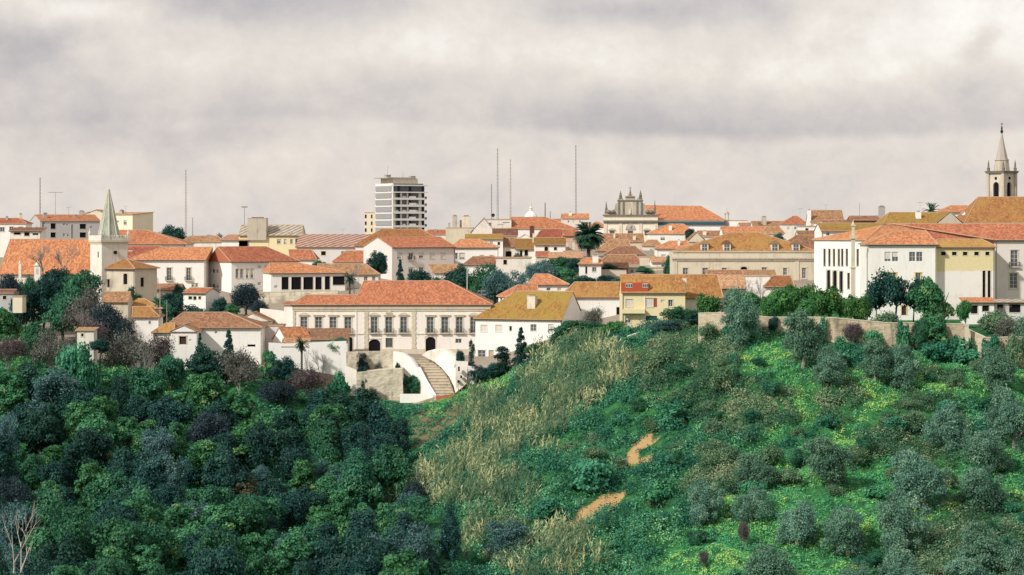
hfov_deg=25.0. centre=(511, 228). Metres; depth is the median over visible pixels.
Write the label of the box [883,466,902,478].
shrub
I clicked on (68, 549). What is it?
evergreen tree
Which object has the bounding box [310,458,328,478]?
willow tree
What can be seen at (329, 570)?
ivy covered tree
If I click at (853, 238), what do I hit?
stone pillar
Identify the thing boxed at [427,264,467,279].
house
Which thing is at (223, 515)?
broadleaf tree
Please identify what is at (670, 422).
shrub
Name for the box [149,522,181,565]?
broadleaf tree
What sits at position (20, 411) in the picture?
evergreen tree
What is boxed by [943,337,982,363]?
shrub
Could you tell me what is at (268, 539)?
broadleaf tree
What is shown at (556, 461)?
ivy cover
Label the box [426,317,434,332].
window
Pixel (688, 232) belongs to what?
evergreen tree
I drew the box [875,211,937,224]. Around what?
house
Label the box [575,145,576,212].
antenna mast
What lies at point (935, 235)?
house
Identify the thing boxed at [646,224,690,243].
house
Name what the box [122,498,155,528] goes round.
broadleaf tree
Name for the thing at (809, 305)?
citrus tree
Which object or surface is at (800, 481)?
shrub
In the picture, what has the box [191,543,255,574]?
evergreen tree
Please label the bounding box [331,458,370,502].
broadleaf tree
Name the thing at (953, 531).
shrub
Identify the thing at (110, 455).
broadleaf tree
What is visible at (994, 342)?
shrub
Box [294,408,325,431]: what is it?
evergreen tree
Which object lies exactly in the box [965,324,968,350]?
gate post
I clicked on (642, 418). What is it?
shrub
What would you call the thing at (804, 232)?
house
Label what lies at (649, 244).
house
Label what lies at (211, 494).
broadleaf tree
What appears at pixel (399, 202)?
tower block
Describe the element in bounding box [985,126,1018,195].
church tower
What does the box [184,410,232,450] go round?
evergreen tree
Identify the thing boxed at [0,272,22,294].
evergreen tree
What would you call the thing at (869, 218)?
house
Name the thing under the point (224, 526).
broadleaf tree
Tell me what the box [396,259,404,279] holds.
conifer tree
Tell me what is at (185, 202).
antenna mast
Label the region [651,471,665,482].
shrub
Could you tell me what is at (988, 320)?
dry bush
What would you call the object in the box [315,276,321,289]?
window
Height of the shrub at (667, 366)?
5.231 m
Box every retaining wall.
[258,290,338,303]
[698,312,913,349]
[944,323,964,346]
[969,329,1023,367]
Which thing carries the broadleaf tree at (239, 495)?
on the ground at (632, 456)
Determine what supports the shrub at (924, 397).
on the ground at (632, 456)
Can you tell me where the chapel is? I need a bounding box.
[104,259,160,300]
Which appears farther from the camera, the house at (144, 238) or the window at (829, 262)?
the house at (144, 238)
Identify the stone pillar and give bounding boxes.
[850,220,855,318]
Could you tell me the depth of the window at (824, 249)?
501.93 m
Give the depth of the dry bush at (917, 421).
397.07 m
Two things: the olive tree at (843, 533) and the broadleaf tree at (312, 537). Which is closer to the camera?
the olive tree at (843, 533)
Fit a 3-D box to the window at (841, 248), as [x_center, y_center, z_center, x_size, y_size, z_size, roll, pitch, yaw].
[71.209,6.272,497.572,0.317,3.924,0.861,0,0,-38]
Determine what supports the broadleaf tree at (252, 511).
on the ground at (632, 456)
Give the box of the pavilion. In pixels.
[261,262,347,291]
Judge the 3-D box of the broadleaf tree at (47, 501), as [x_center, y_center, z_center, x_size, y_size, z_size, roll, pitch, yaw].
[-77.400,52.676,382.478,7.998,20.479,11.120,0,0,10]
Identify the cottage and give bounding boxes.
[182,287,220,311]
[271,326,309,342]
[282,338,311,374]
[577,255,602,278]
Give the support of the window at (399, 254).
in the townhouse at (418, 253)
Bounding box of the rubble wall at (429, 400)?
[413,397,435,403]
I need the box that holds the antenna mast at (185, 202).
[185,169,186,231]
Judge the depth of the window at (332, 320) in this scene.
522.31 m
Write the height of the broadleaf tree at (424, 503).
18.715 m
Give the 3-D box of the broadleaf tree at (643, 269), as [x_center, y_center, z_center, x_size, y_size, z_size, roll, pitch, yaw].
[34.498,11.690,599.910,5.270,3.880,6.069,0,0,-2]
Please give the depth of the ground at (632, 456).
402.56 m
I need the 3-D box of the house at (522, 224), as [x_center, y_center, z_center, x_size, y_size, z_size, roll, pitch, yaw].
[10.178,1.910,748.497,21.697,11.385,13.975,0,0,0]
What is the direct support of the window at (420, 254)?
in the townhouse at (418, 253)
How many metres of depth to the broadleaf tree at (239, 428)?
442.06 m
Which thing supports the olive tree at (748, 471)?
on the ground at (632, 456)
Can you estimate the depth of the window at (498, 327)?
518.88 m
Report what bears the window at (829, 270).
in the white building at (832, 259)
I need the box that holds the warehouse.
[295,234,370,262]
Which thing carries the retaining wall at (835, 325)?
on the ground at (632, 456)
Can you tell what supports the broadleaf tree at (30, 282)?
on the ground at (632, 456)
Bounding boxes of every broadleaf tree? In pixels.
[0,307,23,343]
[0,371,29,417]
[16,454,45,491]
[18,319,56,362]
[18,527,54,567]
[20,274,40,310]
[20,485,69,526]
[30,367,68,400]
[32,503,95,558]
[33,480,61,500]
[36,402,61,425]
[39,445,63,465]
[40,285,81,339]
[48,564,85,574]
[53,497,76,519]
[57,266,104,326]
[62,399,106,443]
[67,411,117,445]
[73,518,96,544]
[74,460,110,513]
[76,558,109,574]
[77,536,97,565]
[80,469,135,513]
[80,557,134,574]
[87,511,105,541]
[87,515,152,562]
[91,394,120,435]
[98,545,135,573]
[100,450,113,471]
[110,479,167,521]
[114,416,139,449]
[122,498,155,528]
[126,284,141,298]
[127,365,172,399]
[127,544,162,574]
[128,419,159,453]
[130,519,177,564]
[138,504,161,527]
[141,561,167,574]
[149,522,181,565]
[152,298,174,323]
[157,352,186,391]
[159,422,190,465]
[159,502,204,529]
[171,520,203,571]
[173,372,230,404]
[178,485,199,506]
[182,371,228,420]
[185,439,220,488]
[190,528,246,560]
[194,484,235,516]
[198,502,252,538]
[206,525,228,531]
[223,303,239,314]
[225,492,247,501]
[226,391,258,422]
[226,493,268,536]
[230,419,277,467]
[230,474,261,495]
[232,491,286,519]
[237,532,265,555]
[239,549,277,574]
[248,408,272,421]
[253,411,290,433]
[258,350,280,376]
[261,529,279,552]
[265,549,292,574]
[273,532,313,571]
[275,523,322,549]
[288,458,318,490]
[299,418,342,459]
[305,505,333,525]
[306,403,350,441]
[308,510,345,550]
[309,438,340,476]
[311,473,337,503]
[312,260,325,265]
[325,462,338,475]
[327,487,354,519]
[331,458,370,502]
[335,448,385,508]
[338,515,386,544]
[347,502,374,522]
[369,441,413,502]
[373,502,396,531]
[378,548,430,574]
[380,494,433,539]
[385,507,433,553]
[403,375,419,393]
[429,559,457,574]
[465,262,497,295]
[523,342,549,358]
[548,255,566,269]
[548,320,573,343]
[553,266,579,280]
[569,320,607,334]
[636,266,654,273]
[659,305,690,323]
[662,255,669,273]
[906,276,954,324]
[910,317,928,352]
[925,314,949,344]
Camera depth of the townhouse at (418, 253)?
620.35 m
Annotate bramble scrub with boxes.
[477,319,1023,574]
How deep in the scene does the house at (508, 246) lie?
672.24 m
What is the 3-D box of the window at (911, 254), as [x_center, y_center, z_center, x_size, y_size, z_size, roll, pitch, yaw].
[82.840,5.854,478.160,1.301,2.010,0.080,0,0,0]
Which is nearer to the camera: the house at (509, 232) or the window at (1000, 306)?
the window at (1000, 306)
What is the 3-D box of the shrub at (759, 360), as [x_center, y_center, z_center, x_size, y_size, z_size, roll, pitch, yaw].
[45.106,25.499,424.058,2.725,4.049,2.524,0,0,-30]
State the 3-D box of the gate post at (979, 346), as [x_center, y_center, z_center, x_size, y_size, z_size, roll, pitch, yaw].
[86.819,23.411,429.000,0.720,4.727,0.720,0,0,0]
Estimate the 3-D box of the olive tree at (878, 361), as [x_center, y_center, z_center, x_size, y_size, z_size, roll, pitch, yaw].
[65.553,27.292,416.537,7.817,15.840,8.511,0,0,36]
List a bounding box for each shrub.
[55,343,84,380]
[71,338,102,389]
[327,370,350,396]
[529,497,568,520]
[556,337,588,346]
[557,440,580,453]
[561,472,580,489]
[567,457,620,491]
[580,432,603,446]
[581,446,608,458]
[588,483,611,491]
[596,514,619,532]
[607,538,622,547]
[609,412,629,425]
[609,457,632,469]
[619,326,634,336]
[623,336,647,340]
[629,397,648,411]
[632,510,650,519]
[636,414,650,425]
[640,418,662,431]
[642,477,675,501]
[646,499,663,508]
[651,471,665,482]
[654,398,689,421]
[656,415,685,429]
[663,363,674,374]
[667,438,691,452]
[668,450,689,465]
[669,361,693,377]
[683,529,709,546]
[684,400,692,407]
[692,476,726,497]
[699,400,717,410]
[699,468,713,477]
[703,420,726,434]
[704,438,725,451]
[708,410,724,420]
[715,358,726,367]
[719,444,740,459]
[720,320,736,336]
[728,353,740,359]
[728,366,741,377]
[729,567,741,574]
[731,381,744,388]
[738,479,767,493]
[740,408,762,421]
[749,356,765,366]
[750,443,785,464]
[760,379,782,396]
[785,448,809,467]
[790,426,805,436]
[790,470,803,485]
[815,413,840,427]
[819,314,827,339]
[824,393,838,402]
[824,483,847,496]
[833,336,855,349]
[842,356,851,363]
[849,554,872,568]
[854,433,875,449]
[862,330,884,345]
[862,431,880,442]
[862,484,892,500]
[863,549,882,566]
[881,416,908,430]
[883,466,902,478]
[893,319,910,347]
[898,397,919,408]
[914,558,938,574]
[917,394,929,402]
[918,339,955,360]
[921,373,937,382]
[935,399,959,410]
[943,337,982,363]
[944,523,959,531]
[946,373,965,386]
[946,529,961,533]
[946,550,958,557]
[948,334,959,351]
[966,358,984,369]
[968,412,986,421]
[972,419,990,434]
[976,395,994,409]
[981,333,1004,358]
[983,459,1001,469]
[983,520,1003,537]
[992,517,1010,524]
[998,496,1023,511]
[998,535,1017,550]
[1012,512,1023,526]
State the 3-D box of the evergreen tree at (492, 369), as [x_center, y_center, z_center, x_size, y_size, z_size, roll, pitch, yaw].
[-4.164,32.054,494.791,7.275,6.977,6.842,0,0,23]
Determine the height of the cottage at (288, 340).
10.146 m
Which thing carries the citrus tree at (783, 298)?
on the ground at (632, 456)
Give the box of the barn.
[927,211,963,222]
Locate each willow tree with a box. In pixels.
[0,412,21,458]
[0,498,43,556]
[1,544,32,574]
[138,425,179,461]
[143,453,192,497]
[168,501,210,526]
[251,464,271,482]
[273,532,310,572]
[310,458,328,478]
[324,463,350,506]
[363,532,401,551]
[385,521,445,574]
[394,490,424,521]
[475,266,512,304]
[482,517,530,557]
[499,270,528,291]
[521,259,550,281]
[531,262,559,277]
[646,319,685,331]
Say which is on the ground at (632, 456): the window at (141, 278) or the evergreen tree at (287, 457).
the evergreen tree at (287, 457)
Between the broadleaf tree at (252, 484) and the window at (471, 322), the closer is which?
the broadleaf tree at (252, 484)
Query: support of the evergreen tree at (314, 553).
on the ground at (632, 456)
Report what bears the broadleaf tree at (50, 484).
on the ground at (632, 456)
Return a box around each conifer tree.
[194,333,204,374]
[220,329,240,385]
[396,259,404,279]
[511,327,529,366]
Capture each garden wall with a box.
[260,308,283,323]
[455,361,467,388]
[466,366,487,387]
[601,270,625,276]
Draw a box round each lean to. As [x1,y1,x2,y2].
[958,297,996,323]
[994,299,1023,322]
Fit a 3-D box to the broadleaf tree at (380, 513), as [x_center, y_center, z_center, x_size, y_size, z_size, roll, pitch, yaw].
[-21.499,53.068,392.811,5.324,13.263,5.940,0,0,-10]
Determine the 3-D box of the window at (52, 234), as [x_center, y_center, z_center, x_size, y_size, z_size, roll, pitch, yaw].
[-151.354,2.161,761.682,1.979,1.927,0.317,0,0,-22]
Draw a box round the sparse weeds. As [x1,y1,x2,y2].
[408,400,459,449]
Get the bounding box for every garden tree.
[865,281,887,319]
[867,266,913,314]
[904,275,923,321]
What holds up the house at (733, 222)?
on the ground at (632, 456)
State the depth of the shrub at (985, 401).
408.06 m
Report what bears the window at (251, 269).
in the school building at (230, 267)
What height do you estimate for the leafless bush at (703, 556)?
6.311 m
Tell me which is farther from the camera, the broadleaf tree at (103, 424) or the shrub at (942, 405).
the broadleaf tree at (103, 424)
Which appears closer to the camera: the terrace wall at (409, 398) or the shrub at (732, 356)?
the shrub at (732, 356)
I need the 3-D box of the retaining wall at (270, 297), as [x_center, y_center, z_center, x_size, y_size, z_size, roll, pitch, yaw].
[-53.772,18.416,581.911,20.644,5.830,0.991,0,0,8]
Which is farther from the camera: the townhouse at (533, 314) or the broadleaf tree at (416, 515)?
the townhouse at (533, 314)
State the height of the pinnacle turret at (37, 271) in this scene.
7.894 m
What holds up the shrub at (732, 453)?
on the ground at (632, 456)
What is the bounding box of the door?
[900,305,907,314]
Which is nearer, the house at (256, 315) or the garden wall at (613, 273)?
the house at (256, 315)
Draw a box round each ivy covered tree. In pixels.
[0,433,23,496]
[0,544,11,574]
[57,486,78,516]
[109,374,132,417]
[300,388,332,417]
[316,412,343,460]
[318,555,352,574]
[331,392,358,448]
[340,420,372,458]
[345,507,383,545]
[348,387,381,430]
[353,438,378,461]
[365,400,394,449]
[369,433,393,459]
[385,509,415,544]
[387,415,413,460]
[439,503,462,562]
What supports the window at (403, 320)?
in the palace at (415, 316)
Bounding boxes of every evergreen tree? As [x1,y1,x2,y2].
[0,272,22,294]
[0,403,49,443]
[0,474,25,503]
[0,480,37,538]
[0,493,8,511]
[0,569,23,574]
[8,287,33,326]
[13,359,38,404]
[15,409,68,454]
[22,532,92,574]
[23,365,90,427]
[26,555,79,574]
[27,275,63,326]
[36,458,78,500]
[40,265,70,294]
[50,382,95,422]
[60,426,113,497]
[85,502,140,557]
[89,302,124,348]
[89,338,111,372]
[89,557,115,574]
[90,386,112,403]
[100,444,153,471]
[101,483,133,516]
[104,458,138,487]
[110,316,137,362]
[119,392,152,427]
[131,452,171,501]
[144,393,195,431]
[150,482,185,511]
[159,292,185,319]
[160,225,188,238]
[167,570,190,574]
[172,458,201,488]
[173,284,186,303]
[174,304,210,317]
[179,521,240,564]
[184,343,229,378]
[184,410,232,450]
[184,545,238,574]
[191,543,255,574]
[193,398,245,431]
[199,444,260,492]
[207,430,248,464]
[209,296,228,311]
[229,282,265,315]
[239,420,290,467]
[249,300,268,311]
[256,380,299,406]
[256,475,288,519]
[263,516,280,537]
[266,356,299,382]
[269,407,299,430]
[270,490,310,531]
[271,445,316,489]
[279,424,310,456]
[287,484,330,514]
[289,557,321,574]
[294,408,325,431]
[306,535,335,563]
[308,525,374,573]
[314,520,337,542]
[337,549,389,574]
[347,537,400,569]
[356,351,370,369]
[357,365,367,387]
[366,252,387,273]
[399,480,431,510]
[407,268,431,279]
[441,264,470,288]
[454,349,464,367]
[467,364,484,382]
[474,362,506,379]
[563,258,579,274]
[566,275,598,285]
[596,275,614,280]
[601,263,625,269]
[682,309,700,324]
[684,229,695,239]
[767,315,778,332]
[773,232,783,239]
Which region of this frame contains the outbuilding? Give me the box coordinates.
[639,256,655,265]
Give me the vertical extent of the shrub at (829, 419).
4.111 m
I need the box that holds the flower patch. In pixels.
[704,372,955,548]
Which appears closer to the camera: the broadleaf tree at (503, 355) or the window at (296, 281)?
the broadleaf tree at (503, 355)
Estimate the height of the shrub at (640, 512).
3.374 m
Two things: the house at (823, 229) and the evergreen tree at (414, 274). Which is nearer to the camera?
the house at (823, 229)
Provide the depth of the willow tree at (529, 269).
583.57 m
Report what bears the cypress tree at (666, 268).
on the ground at (632, 456)
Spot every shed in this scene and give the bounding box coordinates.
[12,295,26,312]
[75,327,98,364]
[306,328,350,351]
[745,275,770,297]
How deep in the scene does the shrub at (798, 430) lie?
395.29 m
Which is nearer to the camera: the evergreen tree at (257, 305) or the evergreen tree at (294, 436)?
the evergreen tree at (294, 436)
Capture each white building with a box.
[812,225,910,299]
[858,230,937,319]
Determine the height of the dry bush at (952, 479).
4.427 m
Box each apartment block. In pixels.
[19,213,100,238]
[115,210,152,230]
[364,212,374,233]
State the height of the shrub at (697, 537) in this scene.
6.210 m
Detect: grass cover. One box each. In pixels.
[0,356,513,528]
[642,334,1023,574]
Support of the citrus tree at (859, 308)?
on the ground at (632, 456)
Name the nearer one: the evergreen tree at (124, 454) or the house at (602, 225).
the evergreen tree at (124, 454)
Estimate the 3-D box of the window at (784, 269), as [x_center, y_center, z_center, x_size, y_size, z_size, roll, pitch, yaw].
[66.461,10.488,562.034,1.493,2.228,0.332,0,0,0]
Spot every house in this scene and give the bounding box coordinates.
[0,216,33,256]
[0,289,19,312]
[9,227,47,238]
[79,209,102,221]
[102,291,133,326]
[119,230,194,246]
[128,246,162,257]
[131,298,163,329]
[132,306,164,345]
[151,323,176,363]
[157,283,184,298]
[169,312,269,363]
[169,323,202,369]
[183,235,221,251]
[220,234,249,245]
[238,217,304,255]
[245,311,273,323]
[265,324,285,350]
[282,301,293,326]
[288,249,319,264]
[317,263,381,287]
[332,250,363,262]
[354,229,433,249]
[427,229,445,239]
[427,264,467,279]
[446,215,473,243]
[453,239,499,266]
[463,256,495,276]
[465,234,502,256]
[470,217,491,233]
[486,219,511,227]
[492,228,517,237]
[495,257,531,282]
[496,284,538,301]
[503,237,516,256]
[510,217,576,237]
[515,233,534,263]
[528,274,569,290]
[529,226,561,237]
[534,237,565,263]
[535,251,549,262]
[548,252,582,259]
[561,211,589,230]
[561,229,577,249]
[563,250,580,251]
[565,281,619,320]
[590,221,603,233]
[595,239,630,252]
[600,233,643,248]
[601,254,639,263]
[601,262,628,273]
[603,246,644,256]
[619,274,686,327]
[629,267,663,271]
[641,239,660,249]
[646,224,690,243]
[649,257,666,266]
[653,239,689,256]
[684,274,723,312]
[685,231,704,244]
[697,230,719,239]
[705,270,775,275]
[718,275,746,307]
[719,226,765,234]
[729,220,747,225]
[738,222,750,225]
[750,216,780,226]
[760,226,785,236]
[762,275,794,296]
[779,216,805,240]
[794,230,813,235]
[797,226,815,229]
[806,209,843,225]
[814,223,881,237]
[819,219,846,222]
[847,206,885,222]
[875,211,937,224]
[887,224,969,239]
[936,205,967,215]
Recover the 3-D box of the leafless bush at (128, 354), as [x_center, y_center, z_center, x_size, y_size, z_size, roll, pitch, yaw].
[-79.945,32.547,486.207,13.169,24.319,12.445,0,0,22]
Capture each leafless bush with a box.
[0,336,33,370]
[27,324,68,368]
[58,280,107,329]
[67,316,114,346]
[97,325,163,383]
[148,331,176,373]
[217,346,264,390]
[288,365,331,399]
[372,358,382,368]
[581,303,604,334]
[697,550,709,566]
[737,517,749,546]
[840,321,863,341]
[990,314,1023,336]
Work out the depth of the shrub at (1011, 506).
363.16 m
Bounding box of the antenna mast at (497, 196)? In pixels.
[497,149,498,218]
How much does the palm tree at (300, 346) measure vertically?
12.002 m
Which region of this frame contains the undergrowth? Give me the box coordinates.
[0,356,471,574]
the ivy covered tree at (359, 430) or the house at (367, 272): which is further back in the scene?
the house at (367, 272)
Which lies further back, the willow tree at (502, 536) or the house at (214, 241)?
the house at (214, 241)
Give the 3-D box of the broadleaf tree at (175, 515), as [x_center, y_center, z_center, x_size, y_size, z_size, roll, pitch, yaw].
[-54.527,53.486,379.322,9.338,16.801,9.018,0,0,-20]
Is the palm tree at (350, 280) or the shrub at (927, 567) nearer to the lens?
the shrub at (927, 567)
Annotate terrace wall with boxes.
[269,341,345,376]
[345,365,356,395]
[346,350,408,377]
[357,367,403,400]
[400,394,429,402]
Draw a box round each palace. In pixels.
[353,280,493,354]
[669,232,813,279]
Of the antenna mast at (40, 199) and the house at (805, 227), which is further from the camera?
the antenna mast at (40, 199)
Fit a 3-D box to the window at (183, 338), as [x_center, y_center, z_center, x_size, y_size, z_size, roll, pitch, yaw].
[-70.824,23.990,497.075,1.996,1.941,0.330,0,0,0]
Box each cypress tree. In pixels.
[468,339,475,365]
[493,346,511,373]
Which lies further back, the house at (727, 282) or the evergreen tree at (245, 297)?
the evergreen tree at (245, 297)
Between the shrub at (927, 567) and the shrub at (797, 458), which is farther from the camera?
the shrub at (797, 458)
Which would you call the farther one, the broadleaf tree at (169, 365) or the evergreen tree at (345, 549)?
the broadleaf tree at (169, 365)
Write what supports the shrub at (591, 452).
on the ground at (632, 456)
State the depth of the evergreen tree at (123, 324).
498.68 m
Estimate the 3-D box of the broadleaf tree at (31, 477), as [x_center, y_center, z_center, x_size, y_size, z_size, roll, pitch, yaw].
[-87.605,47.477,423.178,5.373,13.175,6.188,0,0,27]
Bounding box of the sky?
[0,0,1023,237]
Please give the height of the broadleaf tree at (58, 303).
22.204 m
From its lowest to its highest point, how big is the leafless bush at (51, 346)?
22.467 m
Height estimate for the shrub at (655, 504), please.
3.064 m
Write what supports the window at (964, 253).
in the yellow building at (965, 267)
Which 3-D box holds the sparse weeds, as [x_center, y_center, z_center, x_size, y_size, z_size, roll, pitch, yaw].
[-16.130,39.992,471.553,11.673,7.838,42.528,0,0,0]
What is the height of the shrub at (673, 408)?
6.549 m
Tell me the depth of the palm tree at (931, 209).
620.04 m
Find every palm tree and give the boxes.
[294,336,310,372]
[344,271,356,293]
[573,221,604,256]
[924,202,938,213]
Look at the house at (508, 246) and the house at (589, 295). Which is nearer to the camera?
the house at (589, 295)
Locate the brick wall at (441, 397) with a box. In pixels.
[436,381,470,400]
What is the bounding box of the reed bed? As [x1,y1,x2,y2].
[367,324,637,574]
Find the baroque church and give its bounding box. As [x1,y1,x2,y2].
[603,189,729,241]
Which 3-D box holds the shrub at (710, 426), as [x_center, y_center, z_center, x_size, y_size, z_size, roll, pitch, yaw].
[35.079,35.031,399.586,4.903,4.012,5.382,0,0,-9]
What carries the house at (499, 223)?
on the ground at (632, 456)
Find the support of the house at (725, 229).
on the ground at (632, 456)
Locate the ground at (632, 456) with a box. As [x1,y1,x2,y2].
[0,246,1023,574]
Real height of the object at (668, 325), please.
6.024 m
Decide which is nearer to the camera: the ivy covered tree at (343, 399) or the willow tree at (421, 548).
the willow tree at (421, 548)
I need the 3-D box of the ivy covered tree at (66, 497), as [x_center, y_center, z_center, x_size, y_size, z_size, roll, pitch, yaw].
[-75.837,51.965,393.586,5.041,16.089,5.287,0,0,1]
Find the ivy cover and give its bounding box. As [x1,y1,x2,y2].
[410,317,1023,574]
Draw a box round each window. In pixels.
[50,223,55,228]
[50,232,55,237]
[79,223,85,228]
[79,232,85,237]
[123,273,127,284]
[140,277,142,286]
[166,267,171,279]
[178,335,186,343]
[185,267,191,279]
[235,268,238,278]
[240,268,243,278]
[245,268,248,278]
[250,268,253,278]
[281,276,288,289]
[291,276,301,289]
[299,316,308,329]
[303,276,313,289]
[314,317,322,327]
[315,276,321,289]
[324,276,330,289]
[329,317,336,327]
[332,276,344,284]
[344,317,351,328]
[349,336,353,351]
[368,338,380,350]
[370,316,378,332]
[385,317,392,332]
[385,338,392,347]
[397,252,401,258]
[399,316,407,332]
[408,252,413,260]
[418,252,423,258]
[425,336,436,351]
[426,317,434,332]
[429,252,434,258]
[440,252,445,258]
[441,317,448,332]
[455,317,463,332]
[459,252,464,259]
[469,316,474,332]
[477,349,485,356]
[480,324,487,331]
[495,324,502,331]
[505,251,511,256]
[530,324,536,331]
[571,241,574,248]
[616,307,619,314]
[624,316,631,323]
[625,224,634,232]
[625,299,632,307]
[645,297,653,307]
[646,316,656,319]
[668,299,673,306]
[682,267,688,273]
[701,267,708,273]
[740,266,748,269]
[782,267,787,274]
[801,267,806,278]
[823,248,825,266]
[826,269,830,288]
[828,248,830,266]
[832,270,837,287]
[837,248,839,266]
[838,270,843,292]
[841,248,843,266]
[845,248,847,266]
[847,272,849,288]
[856,248,858,266]
[885,252,890,260]
[892,252,897,260]
[909,252,914,260]
[914,272,921,282]
[916,252,921,260]
[962,251,967,255]
[970,305,977,313]
[982,270,985,296]
[982,305,989,311]
[987,270,990,296]
[997,304,1005,312]
[1008,272,1018,288]
[1008,304,1020,312]
[1009,249,1018,267]
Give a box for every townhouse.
[363,236,455,279]
[473,290,580,356]
[891,223,1023,298]
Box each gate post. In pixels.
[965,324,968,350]
[977,342,981,359]
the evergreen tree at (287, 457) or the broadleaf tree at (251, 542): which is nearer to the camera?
the broadleaf tree at (251, 542)
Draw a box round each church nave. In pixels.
[0,239,89,283]
[957,196,1023,222]
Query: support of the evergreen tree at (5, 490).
on the ground at (632, 456)
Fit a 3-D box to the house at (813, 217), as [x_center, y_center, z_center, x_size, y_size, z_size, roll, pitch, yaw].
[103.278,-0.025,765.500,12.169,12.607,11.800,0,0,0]
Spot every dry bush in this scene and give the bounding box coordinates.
[327,335,348,349]
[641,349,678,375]
[696,321,718,342]
[697,448,732,472]
[708,365,740,390]
[775,466,802,486]
[846,443,869,464]
[869,310,901,321]
[896,410,929,434]
[942,468,959,487]
[973,309,1015,332]
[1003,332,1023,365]
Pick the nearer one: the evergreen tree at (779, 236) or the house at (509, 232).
the evergreen tree at (779, 236)
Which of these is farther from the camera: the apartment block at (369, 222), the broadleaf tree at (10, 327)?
the apartment block at (369, 222)
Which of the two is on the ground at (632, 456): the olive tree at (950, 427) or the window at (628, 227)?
the olive tree at (950, 427)
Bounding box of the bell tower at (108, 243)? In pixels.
[88,189,129,308]
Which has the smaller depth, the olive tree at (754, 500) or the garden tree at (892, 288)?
the olive tree at (754, 500)
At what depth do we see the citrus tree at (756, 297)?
460.37 m
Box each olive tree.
[685,478,727,527]
[718,286,762,349]
[728,483,774,522]
[729,451,788,491]
[742,541,798,574]
[773,497,820,547]
[780,307,830,368]
[802,434,858,488]
[811,342,847,387]
[818,504,870,558]
[837,561,872,574]
[855,337,892,380]
[871,492,935,555]
[872,544,925,574]
[887,341,921,390]
[888,447,954,513]
[919,401,972,452]
[941,555,993,574]
[950,464,1010,514]
[954,430,1016,473]
[954,515,1005,573]
[974,345,1017,393]
[981,382,1023,455]
[996,538,1023,574]
[1013,315,1023,356]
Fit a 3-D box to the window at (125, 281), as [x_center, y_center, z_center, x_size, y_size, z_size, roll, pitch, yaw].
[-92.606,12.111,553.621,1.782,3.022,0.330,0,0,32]
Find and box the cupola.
[525,203,536,216]
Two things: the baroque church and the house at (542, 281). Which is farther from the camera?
the baroque church
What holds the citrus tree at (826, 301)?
on the ground at (632, 456)
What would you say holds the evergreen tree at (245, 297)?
on the ground at (632, 456)
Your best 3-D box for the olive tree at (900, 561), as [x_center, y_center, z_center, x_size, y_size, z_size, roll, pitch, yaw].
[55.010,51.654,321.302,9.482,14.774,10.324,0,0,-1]
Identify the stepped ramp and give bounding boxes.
[393,349,465,397]
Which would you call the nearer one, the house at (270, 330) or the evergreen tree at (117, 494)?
the evergreen tree at (117, 494)
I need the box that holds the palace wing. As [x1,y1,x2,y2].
[290,294,356,351]
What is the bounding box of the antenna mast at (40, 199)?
[39,179,40,213]
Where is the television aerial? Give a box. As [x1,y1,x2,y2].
[48,192,62,213]
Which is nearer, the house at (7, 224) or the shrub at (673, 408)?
the shrub at (673, 408)
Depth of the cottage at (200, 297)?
557.78 m
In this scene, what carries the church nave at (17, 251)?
on the ground at (632, 456)
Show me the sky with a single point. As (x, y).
(289, 112)
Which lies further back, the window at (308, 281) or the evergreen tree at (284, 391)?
the window at (308, 281)
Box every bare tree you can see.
[2,501,39,574]
[26,246,50,273]
[53,245,81,269]
[73,309,94,325]
[130,350,156,373]
[304,349,313,373]
[312,349,328,388]
[347,262,360,293]
[731,278,754,294]
[751,275,766,309]
[996,304,1011,314]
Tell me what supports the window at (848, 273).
in the white building at (832, 259)
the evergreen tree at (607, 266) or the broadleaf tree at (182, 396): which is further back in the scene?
the evergreen tree at (607, 266)
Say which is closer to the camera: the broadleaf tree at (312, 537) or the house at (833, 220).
the broadleaf tree at (312, 537)
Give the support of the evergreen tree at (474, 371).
on the ground at (632, 456)
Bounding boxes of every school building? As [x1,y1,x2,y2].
[128,247,212,289]
[209,246,299,292]
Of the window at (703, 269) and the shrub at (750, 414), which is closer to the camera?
the shrub at (750, 414)
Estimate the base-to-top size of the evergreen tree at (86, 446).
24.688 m
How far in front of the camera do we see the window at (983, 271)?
480.00 m
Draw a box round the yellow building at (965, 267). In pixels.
[936,239,997,319]
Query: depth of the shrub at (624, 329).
474.54 m
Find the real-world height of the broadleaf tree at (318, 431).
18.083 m
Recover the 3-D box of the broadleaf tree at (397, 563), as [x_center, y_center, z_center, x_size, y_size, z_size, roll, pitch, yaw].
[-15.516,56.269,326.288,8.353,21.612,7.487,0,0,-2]
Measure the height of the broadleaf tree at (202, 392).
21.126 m
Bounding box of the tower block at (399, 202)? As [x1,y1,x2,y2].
[373,175,428,231]
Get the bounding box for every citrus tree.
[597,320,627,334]
[695,292,722,312]
[723,289,745,308]
[740,292,761,314]
[759,296,779,316]
[766,285,795,316]
[782,283,818,315]
[795,297,817,316]
[807,286,842,316]
[836,297,848,317]
[841,294,874,319]
[955,299,972,323]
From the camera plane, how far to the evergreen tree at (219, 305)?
555.44 m
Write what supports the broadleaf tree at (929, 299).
on the ground at (632, 456)
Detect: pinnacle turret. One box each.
[18,261,21,283]
[33,261,40,280]
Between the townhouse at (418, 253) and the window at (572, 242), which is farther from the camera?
the window at (572, 242)

